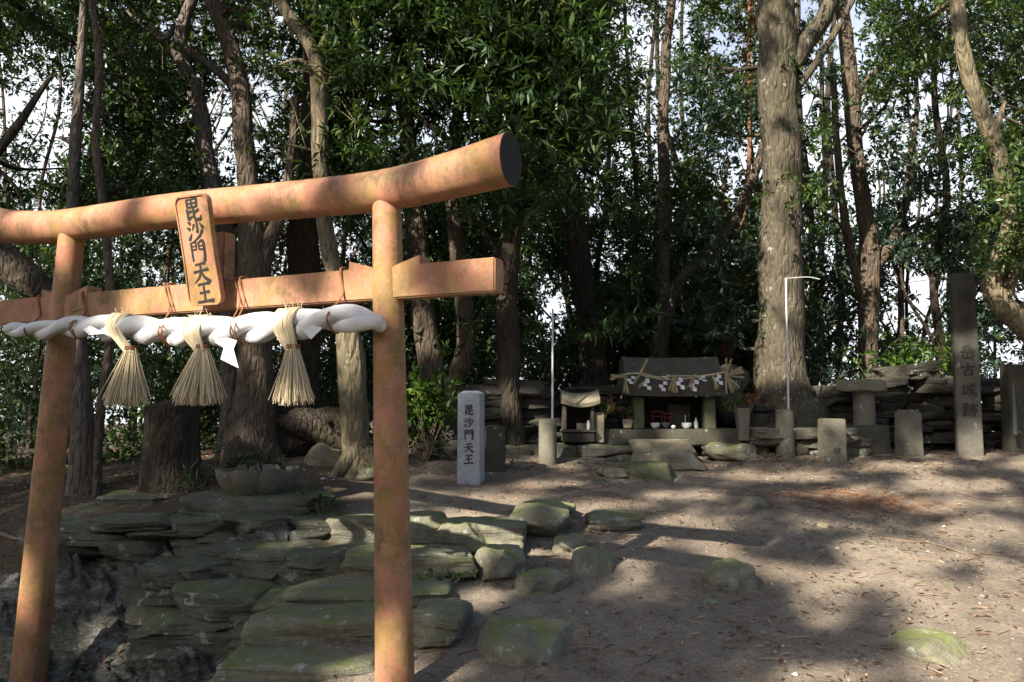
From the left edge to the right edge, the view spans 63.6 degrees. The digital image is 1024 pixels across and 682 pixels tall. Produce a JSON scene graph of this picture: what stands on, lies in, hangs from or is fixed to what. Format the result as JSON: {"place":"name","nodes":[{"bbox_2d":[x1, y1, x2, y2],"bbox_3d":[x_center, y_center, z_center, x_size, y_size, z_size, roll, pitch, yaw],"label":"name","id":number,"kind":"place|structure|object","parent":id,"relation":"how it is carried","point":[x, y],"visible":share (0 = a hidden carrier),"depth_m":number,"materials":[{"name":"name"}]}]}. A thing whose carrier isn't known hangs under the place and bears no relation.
{"place":"outdoors","nodes":[
{"label":"outdoors","id":0,"kind":"place"},
{"bbox_2d":[0,423,1023,681],"bbox_3d":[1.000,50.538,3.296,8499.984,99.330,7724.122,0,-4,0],"label":"ground","id":1,"kind":"structure","parent":0,"point":[686,557],"depth_m":6.12,"materials":[{"name":"soil"}]},
{"bbox_2d":[0,0,67,362],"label":"slim tree","id":2,"kind":"object","parent":1,"relation":"on","point":[32,122],"visible":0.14,"depth_m":21.58,"materials":[{"name":"green plant"}]},
{"bbox_2d":[0,1,74,448],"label":"slim tree","id":3,"kind":"object","parent":1,"relation":"on","point":[4,197],"visible":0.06,"depth_m":14.91,"materials":[{"name":"brown plant"}]},
{"bbox_2d":[0,6,101,448],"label":"slim tree","id":4,"kind":"object","parent":1,"relation":"on","point":[9,404],"visible":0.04,"depth_m":14.16,"materials":[{"name":"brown plant"}]},
{"bbox_2d":[0,1,146,448],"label":"slim tree","id":5,"kind":"object","parent":1,"relation":"on","point":[21,387],"visible":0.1,"depth_m":13.07,"materials":[{"name":"brown plant"}]},
{"bbox_2d":[0,0,159,410],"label":"heavy limbed tree","id":6,"kind":"object","parent":1,"relation":"on","point":[22,274],"visible":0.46,"depth_m":9.67,"materials":[{"name":"green plant"}]},
{"bbox_2d":[0,340,161,475],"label":"shrub","id":7,"kind":"object","parent":1,"relation":"on","point":[12,462],"visible":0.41,"depth_m":9.64,"materials":[{"name":"green plant"}]},
{"bbox_2d":[19,14,182,447],"bbox_3d":[-8.497,-3.277,17.405,3.014,14.701,3.354,-2,-5,22],"label":"slim tree","id":8,"kind":"object","parent":1,"relation":"on","point":[115,272],"visible":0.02,"depth_m":17.06,"materials":[{"name":"green plant"}]},
{"bbox_2d":[27,349,201,465],"bbox_3d":[-4.814,0.832,10.071,1.987,1.499,1.747,2,-5,-19],"label":"shrub","id":9,"kind":"object","parent":1,"relation":"on","point":[131,439],"visible":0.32,"depth_m":10.04,"materials":[{"name":"green plant"}]},
{"bbox_2d":[7,0,279,496],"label":"root flared tree","id":10,"kind":"object","parent":1,"relation":"on","point":[81,450],"visible":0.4,"depth_m":8.92,"materials":[{"name":"brown plant"}]},
{"bbox_2d":[0,521,294,681],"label":"bedrock slope","id":11,"kind":"structure","parent":1,"relation":"on","point":[89,617],"depth_m":6.07,"materials":[{"name":"stone"}]},
{"bbox_2d":[25,367,278,461],"bbox_3d":[-4.433,0.912,10.544,2.974,1.314,2.299,0,-4,0],"label":"shrub","id":12,"kind":"object","parent":1,"relation":"on","point":[159,399],"visible":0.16,"depth_m":10.34,"materials":[{"name":"green plant"}]},
{"bbox_2d":[91,0,241,447],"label":"slim tree","id":13,"kind":"object","parent":1,"relation":"on","point":[164,347],"visible":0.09,"depth_m":13.57,"materials":[{"name":"green plant"}]},
{"bbox_2d":[136,398,209,493],"bbox_3d":[-3.239,1.044,7.953,0.794,1.018,0.837,3,-5,-32],"label":"tree stump","id":14,"kind":"object","parent":1,"relation":"on","point":[171,439],"visible":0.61,"depth_m":7.72,"materials":[{"name":"wood"}]},
{"bbox_2d":[63,0,292,461],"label":"crooked tree","id":15,"kind":"object","parent":1,"relation":"on","point":[197,99],"visible":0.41,"depth_m":9.42,"materials":[{"name":"green plant"}]},
{"bbox_2d":[16,488,351,669],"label":"retaining wall","id":16,"kind":"structure","parent":1,"relation":"on","point":[204,582],"depth_m":6.13,"materials":[{"name":"stone"}]},
{"bbox_2d":[215,464,299,495],"bbox_3d":[-2.241,1.253,7.274,0.711,0.282,0.711,-2,-5,27],"label":"lotus basin","id":17,"kind":"object","parent":16,"relation":"on","point":[249,482],"visible":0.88,"depth_m":7.01,"materials":[{"name":"stone"}]},
{"bbox_2d":[85,0,286,498],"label":"thin tree","id":18,"kind":"object","parent":1,"relation":"on","point":[182,184],"visible":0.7,"depth_m":8.43,"materials":[{"name":"brown plant"}]},
{"bbox_2d":[162,459,218,494],"bbox_3d":[-2.979,1.285,7.689,0.551,0.401,0.542,3,-6,-38],"label":"grass tuft","id":19,"kind":"object","parent":1,"relation":"on","point":[188,486],"visible":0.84,"depth_m":7.62,"materials":[{"name":"green plant"}]},
{"bbox_2d":[103,1,289,445],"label":"slim tree","id":20,"kind":"object","parent":1,"relation":"on","point":[229,129],"visible":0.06,"depth_m":16.50,"materials":[{"name":"green plant"}]},
{"bbox_2d":[152,0,313,467],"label":"massive dark tree","id":21,"kind":"object","parent":1,"relation":"on","point":[251,421],"visible":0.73,"depth_m":8.94,"materials":[{"name":"brown plant"}]},
{"bbox_2d":[210,441,287,472],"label":"weeds","id":22,"kind":"object","parent":1,"relation":"on","point":[250,460],"visible":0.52,"depth_m":7.27,"materials":[{"name":"green plant"}]},
{"bbox_2d":[0,131,521,681],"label":"torii gate","id":23,"kind":"structure","parent":1,"relation":"on","point":[390,281],"depth_m":4.71,"materials":[{"name":"wood"}]},
{"bbox_2d":[2,267,386,346],"bbox_3d":[-2.053,-0.164,5.077,3.138,0.432,0.347,-2,-5,26],"label":"sacred rope","id":24,"kind":"object","parent":23,"relation":"attached to","point":[257,327],"visible":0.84,"depth_m":4.79,"materials":[{"name":"white fabric"}]},
{"bbox_2d":[97,308,150,407],"bbox_3d":[-2.366,0.095,5.082,0.375,0.631,0.253,-2,-5,28],"label":"straw tassel","id":25,"kind":"object","parent":24,"relation":"hanging from","point":[128,375],"visible":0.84,"depth_m":5.03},
{"bbox_2d":[169,308,226,405],"bbox_3d":[-1.827,0.095,4.834,0.290,0.576,0.294,2,-5,-28],"label":"straw tassel","id":26,"kind":"object","parent":24,"relation":"hanging from","point":[200,371],"visible":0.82,"depth_m":4.78,"materials":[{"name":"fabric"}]},
{"bbox_2d":[268,300,314,405],"bbox_3d":[-1.196,0.065,4.529,0.261,0.590,0.221,-2,-5,26],"label":"straw tassel","id":27,"kind":"object","parent":24,"relation":"hanging from","point":[293,386],"visible":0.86,"depth_m":4.49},
{"bbox_2d":[174,193,224,305],"bbox_3d":[-1.837,-0.535,4.924,0.268,0.644,0.247,-2,-5,26],"label":"name plaque","id":28,"kind":"object","parent":23,"relation":"attached to","point":[199,247],"visible":1,"depth_m":4.88,"materials":[{"name":"orange wood"}]},
{"bbox_2d":[177,16,353,444],"bbox_3d":[-3.859,-3.213,14.171,2.729,11.071,3.694,0,-4,0],"label":"slim tree","id":29,"kind":"object","parent":1,"relation":"on","point":[275,341],"visible":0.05,"depth_m":13.50,"materials":[{"name":"brown plant"}]},
{"bbox_2d":[223,2,334,371],"bbox_3d":[-4.720,-3.632,18.512,2.587,14.246,8.337,0,-4,0],"label":"slim tree","id":30,"kind":"object","parent":1,"relation":"on","point":[259,114],"visible":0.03,"depth_m":16.91,"materials":[{"name":"green plant"}]},
{"bbox_2d":[208,644,374,681],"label":"stone step","id":31,"kind":"object","parent":1,"relation":"on","point":[300,663],"visible":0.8,"depth_m":4.61,"materials":[{"name":"stone"}]},
{"bbox_2d":[240,601,374,646],"bbox_3d":[-1.148,1.801,5.177,0.986,0.270,0.523,0,-4,0],"label":"stone step","id":32,"kind":"object","parent":1,"relation":"on","point":[284,623],"visible":0.59,"depth_m":4.95,"materials":[{"name":"stone"}]},
{"bbox_2d":[276,402,340,456],"bbox_3d":[-2.310,1.003,9.222,1.177,0.638,0.790,0,-4,0],"label":"root mound","id":33,"kind":"object","parent":1,"relation":"on","point":[301,430],"visible":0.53,"depth_m":8.89,"materials":[{"name":"brown plant"}]},
{"bbox_2d":[240,0,382,478],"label":"pale tree","id":34,"kind":"object","parent":1,"relation":"on","point":[357,451],"visible":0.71,"depth_m":8.57,"materials":[{"name":"brown plant"}]},
{"bbox_2d":[304,443,340,465],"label":"rock","id":35,"kind":"object","parent":1,"relation":"on","point":[320,454],"visible":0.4,"depth_m":8.65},
{"bbox_2d":[282,576,452,608],"bbox_3d":[-0.949,1.735,5.619,1.122,0.188,0.543,0,-4,0],"label":"stone step","id":36,"kind":"object","parent":1,"relation":"on","point":[335,590],"visible":0.61,"depth_m":5.43,"materials":[{"name":"stone"}]},
{"bbox_2d":[319,24,416,442],"bbox_3d":[-2.743,-3.324,14.466,2.122,11.113,2.975,-2,-5,23],"label":"slim tree","id":37,"kind":"object","parent":1,"relation":"on","point":[331,375],"visible":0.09,"depth_m":13.51,"materials":[{"name":"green plant"}]},
{"bbox_2d":[266,0,497,416],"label":"twin trunk tree","id":38,"kind":"object","parent":1,"relation":"on","point":[397,77],"visible":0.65,"depth_m":10.05,"materials":[{"name":"green plant"}]},
{"bbox_2d":[325,510,446,544],"bbox_3d":[-0.996,1.503,6.632,0.929,0.240,0.534,0,-4,0],"label":"stone step","id":39,"kind":"object","parent":1,"relation":"on","point":[425,525],"visible":0.52,"depth_m":6.40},
{"bbox_2d":[319,309,462,442],"bbox_3d":[-1.857,0.543,11.141,2.747,1.871,2.069,-1,-5,8],"label":"shrub","id":40,"kind":"object","parent":1,"relation":"on","point":[408,363],"visible":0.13,"depth_m":10.79,"materials":[{"name":"green plant"}]},
{"bbox_2d":[349,37,448,431],"bbox_3d":[-2.255,-3.327,16.062,2.101,12.666,3.271,3,-5,-32],"label":"slim tree","id":41,"kind":"object","parent":1,"relation":"on","point":[368,241],"visible":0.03,"depth_m":15.49,"materials":[{"name":"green plant"}]},
{"bbox_2d":[340,544,468,577],"bbox_3d":[-0.775,1.629,6.119,0.932,0.200,0.491,0,-4,0],"label":"stone step","id":42,"kind":"object","parent":1,"relation":"on","point":[359,559],"visible":0.48,"depth_m":5.90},
{"bbox_2d":[337,98,481,436],"bbox_3d":[-1.740,-3.204,13.898,2.804,10.506,3.134,0,-4,0],"label":"slim tree","id":43,"kind":"object","parent":1,"relation":"on","point":[370,255],"visible":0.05,"depth_m":13.16,"materials":[{"name":"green plant"}]},
{"bbox_2d":[407,417,449,461],"bbox_3d":[-1.046,1.054,8.951,0.602,0.550,0.561,4,-6,-38],"label":"shrub","id":44,"kind":"object","parent":1,"relation":"on","point":[420,457],"visible":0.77,"depth_m":8.92,"materials":[{"name":"green plant"}]},
{"bbox_2d":[406,348,464,461],"bbox_3d":[-0.925,0.704,8.963,0.936,1.246,0.775,1,-5,-11],"label":"shrub","id":45,"kind":"object","parent":1,"relation":"on","point":[423,396],"visible":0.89,"depth_m":8.93,"materials":[{"name":"green plant"}]},
{"bbox_2d":[413,597,472,648],"bbox_3d":[-0.431,1.732,5.082,0.375,0.230,0.485,0,-4,0],"label":"stone step","id":46,"kind":"object","parent":1,"relation":"on","point":[440,623],"visible":0.9,"depth_m":4.88,"materials":[{"name":"stone"}]},
{"bbox_2d":[418,394,484,460],"bbox_3d":[-0.652,1.085,9.266,0.776,0.978,0.521,0,-4,0],"label":"leaning boulder","id":47,"kind":"object","parent":1,"relation":"on","point":[449,435],"visible":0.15,"depth_m":9.06,"materials":[{"name":"stone"}]},
{"bbox_2d":[440,551,477,577],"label":"stone step","id":48,"kind":"object","parent":1,"relation":"on","point":[462,564],"visible":0.62,"depth_m":5.82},
{"bbox_2d":[238,0,702,412],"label":"dark tree","id":49,"kind":"object","parent":1,"relation":"on","point":[576,263],"depth_m":12.14,"materials":[{"name":"plant"}]},
{"bbox_2d":[457,391,484,484],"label":"inscribed pillar","id":50,"kind":"structure","parent":1,"relation":"on","point":[470,441],"depth_m":8.16,"materials":[{"name":"stone"}]},
{"bbox_2d":[430,516,527,554],"bbox_3d":[-0.263,1.541,6.575,0.795,0.266,0.533,0,-5,6],"label":"stone step","id":51,"kind":"object","parent":1,"relation":"on","point":[473,535],"visible":0.72,"depth_m":6.34,"materials":[{"name":"stone"}]},
{"bbox_2d":[485,426,505,471],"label":"grave slab","id":52,"kind":"structure","parent":1,"relation":"on","point":[495,455],"depth_m":8.64,"materials":[{"name":"stone"}]},
{"bbox_2d":[474,544,525,581],"bbox_3d":[-0.074,1.647,6.022,0.371,0.311,0.378,2,-5,-21],"label":"rock","id":53,"kind":"object","parent":1,"relation":"on","point":[495,562],"visible":0.74,"depth_m":5.89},
{"bbox_2d":[444,108,568,398],"bbox_3d":[0.030,-3.336,15.911,3.207,12.854,4.484,0,-4,0],"label":"slim tree","id":54,"kind":"object","parent":1,"relation":"on","point":[530,375],"visible":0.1,"depth_m":15.49,"materials":[{"name":"green plant"}]},
{"bbox_2d":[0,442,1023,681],"bbox_3d":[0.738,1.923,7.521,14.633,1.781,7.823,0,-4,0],"label":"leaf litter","id":55,"kind":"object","parent":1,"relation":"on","point":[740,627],"visible":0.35,"depth_m":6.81,"materials":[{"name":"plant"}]},
{"bbox_2d":[476,615,575,666],"bbox_3d":[0.092,1.840,4.836,0.644,0.378,0.623,0,-4,0],"label":"rock","id":56,"kind":"object","parent":1,"relation":"on","point":[519,641],"visible":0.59,"depth_m":4.72,"materials":[{"name":"stone"}]},
{"bbox_2d":[467,120,590,387],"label":"slim tree","id":57,"kind":"object","parent":1,"relation":"on","point":[521,307],"visible":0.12,"depth_m":17.53,"materials":[{"name":"green plant"}]},
{"bbox_2d":[380,0,678,445],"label":"laurel tree","id":58,"kind":"object","parent":1,"relation":"on","point":[505,50],"visible":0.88,"depth_m":9.06,"materials":[{"name":"green plant"}]},
{"bbox_2d":[507,499,571,537],"bbox_3d":[0.237,1.481,6.803,0.512,0.335,0.507,-1,-5,8],"label":"rock","id":59,"kind":"object","parent":1,"relation":"on","point":[546,518],"visible":0.76,"depth_m":6.61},
{"bbox_2d":[513,568,572,595],"bbox_3d":[0.220,1.705,5.747,0.432,0.231,0.315,2,-5,-22],"label":"rock","id":60,"kind":"object","parent":1,"relation":"on","point":[538,581],"visible":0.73,"depth_m":5.65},
{"bbox_2d":[538,418,556,464],"bbox_3d":[0.399,1.154,9.241,0.210,0.582,0.209,0,-4,0],"label":"stone post","id":61,"kind":"object","parent":1,"relation":"on","point":[547,454],"visible":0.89,"depth_m":9.16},
{"bbox_2d":[457,379,659,444],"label":"drystone wall","id":62,"kind":"structure","parent":1,"relation":"on","point":[535,396],"depth_m":9.99,"materials":[{"name":"stone"}]},
{"bbox_2d":[552,533,586,556],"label":"rock","id":63,"kind":"object","parent":1,"relation":"on","point":[566,545],"visible":0.62,"depth_m":6.28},
{"bbox_2d":[526,20,619,398],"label":"slim tree","id":64,"kind":"object","parent":1,"relation":"on","point":[567,312],"visible":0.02,"depth_m":18.56,"materials":[{"name":"green plant"}]},
{"bbox_2d":[539,29,630,398],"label":"slim tree","id":65,"kind":"object","parent":1,"relation":"on","point":[607,350],"visible":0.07,"depth_m":14.78,"materials":[{"name":"brown plant"}]},
{"bbox_2d":[571,546,615,577],"bbox_3d":[0.595,1.646,6.023,0.334,0.303,0.368,0,-4,0],"label":"rock","id":66,"kind":"object","parent":1,"relation":"on","point":[588,561],"visible":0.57,"depth_m":5.93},
{"bbox_2d":[584,509,642,530],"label":"rock","id":67,"kind":"object","parent":1,"relation":"on","point":[607,520],"visible":1,"depth_m":6.77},
{"bbox_2d":[220,450,1023,681],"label":"pebbles","id":68,"kind":"object","parent":1,"relation":"on","point":[785,661],"visible":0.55,"depth_m":6.55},
{"bbox_2d":[590,0,700,399],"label":"slim tree","id":69,"kind":"object","parent":1,"relation":"on","point":[657,68],"visible":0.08,"depth_m":17.29,"materials":[{"name":"green plant"}]},
{"bbox_2d":[619,461,675,480],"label":"shrine step","id":70,"kind":"object","parent":1,"relation":"on","point":[654,470],"visible":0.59,"depth_m":8.62,"materials":[{"name":"stone"}]},
{"bbox_2d":[597,0,719,397],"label":"slim tree","id":71,"kind":"object","parent":1,"relation":"on","point":[650,61],"visible":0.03,"depth_m":18.61,"materials":[{"name":"green plant"}]},
{"bbox_2d":[604,0,714,398],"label":"slim tree","id":72,"kind":"object","parent":1,"relation":"on","point":[652,15],"visible":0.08,"depth_m":15.02,"materials":[{"name":"brown plant"}]},
{"bbox_2d":[631,450,707,470],"bbox_3d":[1.773,1.355,9.374,0.886,0.224,0.368,0,-4,0],"label":"shrine step","id":73,"kind":"object","parent":1,"relation":"on","point":[679,460],"visible":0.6,"depth_m":9.21,"materials":[{"name":"stone"}]},
{"bbox_2d":[629,439,698,456],"bbox_3d":[1.774,1.261,9.673,0.811,0.225,0.368,0,-4,0],"label":"shrine step","id":74,"kind":"object","parent":73,"relation":"on","point":[643,445],"visible":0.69,"depth_m":9.52,"materials":[{"name":"stone"}]},
{"bbox_2d":[615,0,731,338],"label":"slim tree","id":75,"kind":"object","parent":1,"relation":"on","point":[682,113],"depth_m":20.71,"materials":[{"name":"green plant"}]},
{"bbox_2d":[610,0,762,388],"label":"bent tree","id":76,"kind":"object","parent":1,"relation":"on","point":[677,345],"visible":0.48,"depth_m":13.41,"materials":[{"name":"green plant"}]},
{"bbox_2d":[505,426,873,462],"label":"stone kerb","id":77,"kind":"structure","parent":1,"relation":"on","point":[763,440],"depth_m":9.76,"materials":[{"name":"stone"}]},
{"bbox_2d":[560,390,599,442],"bbox_3d":[0.808,0.895,9.895,0.450,0.626,0.510,0,-4,0],"label":"stone shrine","id":78,"kind":"object","parent":77,"relation":"on","point":[576,415],"visible":0.98,"depth_m":9.74,"materials":[{"name":"stone"}]},
{"bbox_2d":[603,357,741,445],"bbox_3d":[1.913,0.744,10.308,1.651,1.086,0.980,0,-4,0],"label":"stone shrine","id":79,"kind":"object","parent":77,"relation":"on","point":[680,404],"visible":0.89,"depth_m":9.99,"materials":[{"name":"stone"}]},
{"bbox_2d":[610,357,743,393],"bbox_3d":[1.958,0.412,9.778,1.601,0.440,0.085,0,-4,0],"label":"straw rope","id":80,"kind":"object","parent":79,"relation":"attached to","point":[728,379],"visible":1,"depth_m":9.77,"materials":[{"name":"beige plant"}]},
{"bbox_2d":[735,408,749,440],"bbox_3d":[2.754,0.996,9.862,0.153,0.392,0.138,0,-4,0],"label":"stone vase","id":81,"kind":"object","parent":77,"relation":"on","point":[742,418],"visible":1,"depth_m":9.80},
{"bbox_2d":[621,0,816,396],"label":"slim tree","id":82,"kind":"object","parent":1,"relation":"on","point":[701,46],"visible":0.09,"depth_m":15.75,"materials":[{"name":"green plant"}]},
{"bbox_2d":[701,441,757,461],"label":"rock","id":83,"kind":"object","parent":1,"relation":"on","point":[724,451],"visible":0.99,"depth_m":9.64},
{"bbox_2d":[703,557,758,591],"bbox_3d":[1.520,1.701,5.771,0.372,0.326,0.399,0,-4,0],"label":"rock","id":84,"kind":"object","parent":1,"relation":"on","point":[730,574],"visible":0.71,"depth_m":5.63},
{"bbox_2d":[493,478,974,528],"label":"needle litter","id":85,"kind":"object","parent":1,"relation":"on","point":[862,501],"visible":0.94,"depth_m":7.77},
{"bbox_2d":[653,0,855,427],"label":"giant tree","id":86,"kind":"object","parent":1,"relation":"on","point":[778,259],"visible":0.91,"depth_m":11.13,"materials":[{"name":"brown plant"}]},
{"bbox_2d":[689,1,819,366],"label":"slim tree","id":87,"kind":"object","parent":1,"relation":"on","point":[740,174],"visible":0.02,"depth_m":18.65,"materials":[{"name":"green plant"}]},
{"bbox_2d":[703,0,811,387],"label":"slender tree","id":88,"kind":"object","parent":1,"relation":"on","point":[750,34],"visible":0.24,"depth_m":13.89,"materials":[{"name":"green plant"}]},
{"bbox_2d":[775,409,794,458],"bbox_3d":[3.260,1.139,9.850,0.223,0.659,0.224,0,-4,0],"label":"stone post","id":89,"kind":"object","parent":1,"relation":"on","point":[784,421],"visible":0.84,"depth_m":9.76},
{"bbox_2d":[745,0,877,384],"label":"slim tree","id":90,"kind":"object","parent":1,"relation":"on","point":[810,216],"visible":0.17,"depth_m":16.41,"materials":[{"name":"brown plant"}]},
{"bbox_2d":[817,418,847,462],"bbox_3d":[3.699,1.185,9.532,0.281,0.582,0.221,0,-4,0],"label":"stone post","id":91,"kind":"object","parent":1,"relation":"on","point":[832,443],"visible":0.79,"depth_m":9.45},
{"bbox_2d":[705,361,1002,450],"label":"drystone wall","id":92,"kind":"structure","parent":1,"relation":"on","point":[930,397],"depth_m":10.72,"materials":[{"name":"stone"}]},
{"bbox_2d":[715,364,752,424],"bbox_3d":[2.800,0.681,10.627,0.576,0.783,0.567,0,-4,0],"label":"potted plant","id":93,"kind":"object","parent":92,"relation":"on","point":[724,417],"visible":0.38,"depth_m":10.44,"materials":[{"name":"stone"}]},
{"bbox_2d":[803,0,906,385],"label":"slim tree","id":94,"kind":"object","parent":1,"relation":"on","point":[843,287],"visible":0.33,"depth_m":15.73,"materials":[{"name":"green plant"}]},
{"bbox_2d":[836,379,891,453],"bbox_3d":[4.377,0.948,10.373,0.622,0.950,0.568,0,-4,0],"label":"stone pedestal","id":95,"kind":"object","parent":1,"relation":"on","point":[864,391],"visible":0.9,"depth_m":10.20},
{"bbox_2d":[803,0,956,386],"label":"slim tree","id":96,"kind":"object","parent":1,"relation":"on","point":[835,214],"visible":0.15,"depth_m":17.64,"materials":[{"name":"green plant"}]},
{"bbox_2d":[762,0,1023,342],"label":"leaning tree","id":97,"kind":"object","parent":1,"relation":"on","point":[1006,249],"visible":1,"depth_m":10.16,"materials":[{"name":"green plant"}]},
{"bbox_2d":[841,11,948,364],"bbox_3d":[6.660,-3.271,14.693,1.663,10.932,1.300,0,-4,0],"label":"slim tree","id":98,"kind":"object","parent":1,"relation":"on","point":[901,319],"visible":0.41,"depth_m":14.05,"materials":[{"name":"brown plant"}]},
{"bbox_2d":[795,0,1023,385],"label":"forked tree","id":99,"kind":"object","parent":1,"relation":"on","point":[866,271],"visible":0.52,"depth_m":12.98,"materials":[{"name":"green plant"}]},
{"bbox_2d":[895,410,923,456],"bbox_3d":[4.834,1.150,10.060,0.276,0.625,0.240,1,-5,-15],"label":"stone post","id":100,"kind":"object","parent":1,"relation":"on","point":[908,434],"visible":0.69,"depth_m":9.96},
{"bbox_2d":[805,0,1023,391],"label":"slim tree","id":101,"kind":"object","parent":1,"relation":"on","point":[911,295],"visible":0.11,"depth_m":18.76,"materials":[{"name":"green plant"}]},
{"bbox_2d":[851,0,977,392],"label":"slim tree","id":102,"kind":"object","parent":1,"relation":"on","point":[907,288],"visible":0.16,"depth_m":15.12,"materials":[{"name":"green plant"}]},
{"bbox_2d":[825,327,1023,392],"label":"shrub","id":103,"kind":"object","parent":1,"relation":"on","point":[910,358],"visible":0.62,"depth_m":11.55,"materials":[{"name":"green plant"}]},
{"bbox_2d":[887,627,969,666],"bbox_3d":[2.405,1.818,4.732,0.416,0.276,0.539,3,-5,-32],"label":"rock","id":104,"kind":"object","parent":1,"relation":"on","point":[931,646],"visible":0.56,"depth_m":4.66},
{"bbox_2d":[884,0,980,377],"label":"slim tree","id":105,"kind":"object","parent":1,"relation":"on","point":[935,306],"visible":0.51,"depth_m":13.13,"materials":[{"name":"brown plant"}]},
{"bbox_2d":[949,273,983,455],"bbox_3d":[5.551,0.310,10.097,0.275,2.283,0.202,-2,-5,19],"label":"stone stele","id":106,"kind":"object","parent":1,"relation":"on","point":[966,385],"visible":0.88,"depth_m":10.02,"materials":[{"name":"stone"}]},
{"bbox_2d":[917,2,1023,378],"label":"slim tree","id":107,"kind":"object","parent":1,"relation":"on","point":[1017,287],"visible":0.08,"depth_m":16.85,"materials":[{"name":"green plant"}]},
{"bbox_2d":[999,364,1023,452],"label":"stone post","id":108,"kind":"object","parent":1,"relation":"on","point":[1010,374],"visible":0.73,"depth_m":10.11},
{"bbox_2d":[0,0,1023,423],"label":"sky","id":109,"kind":"structure","parent":0,"point":[922,287],"materials":[{"name":"white"}]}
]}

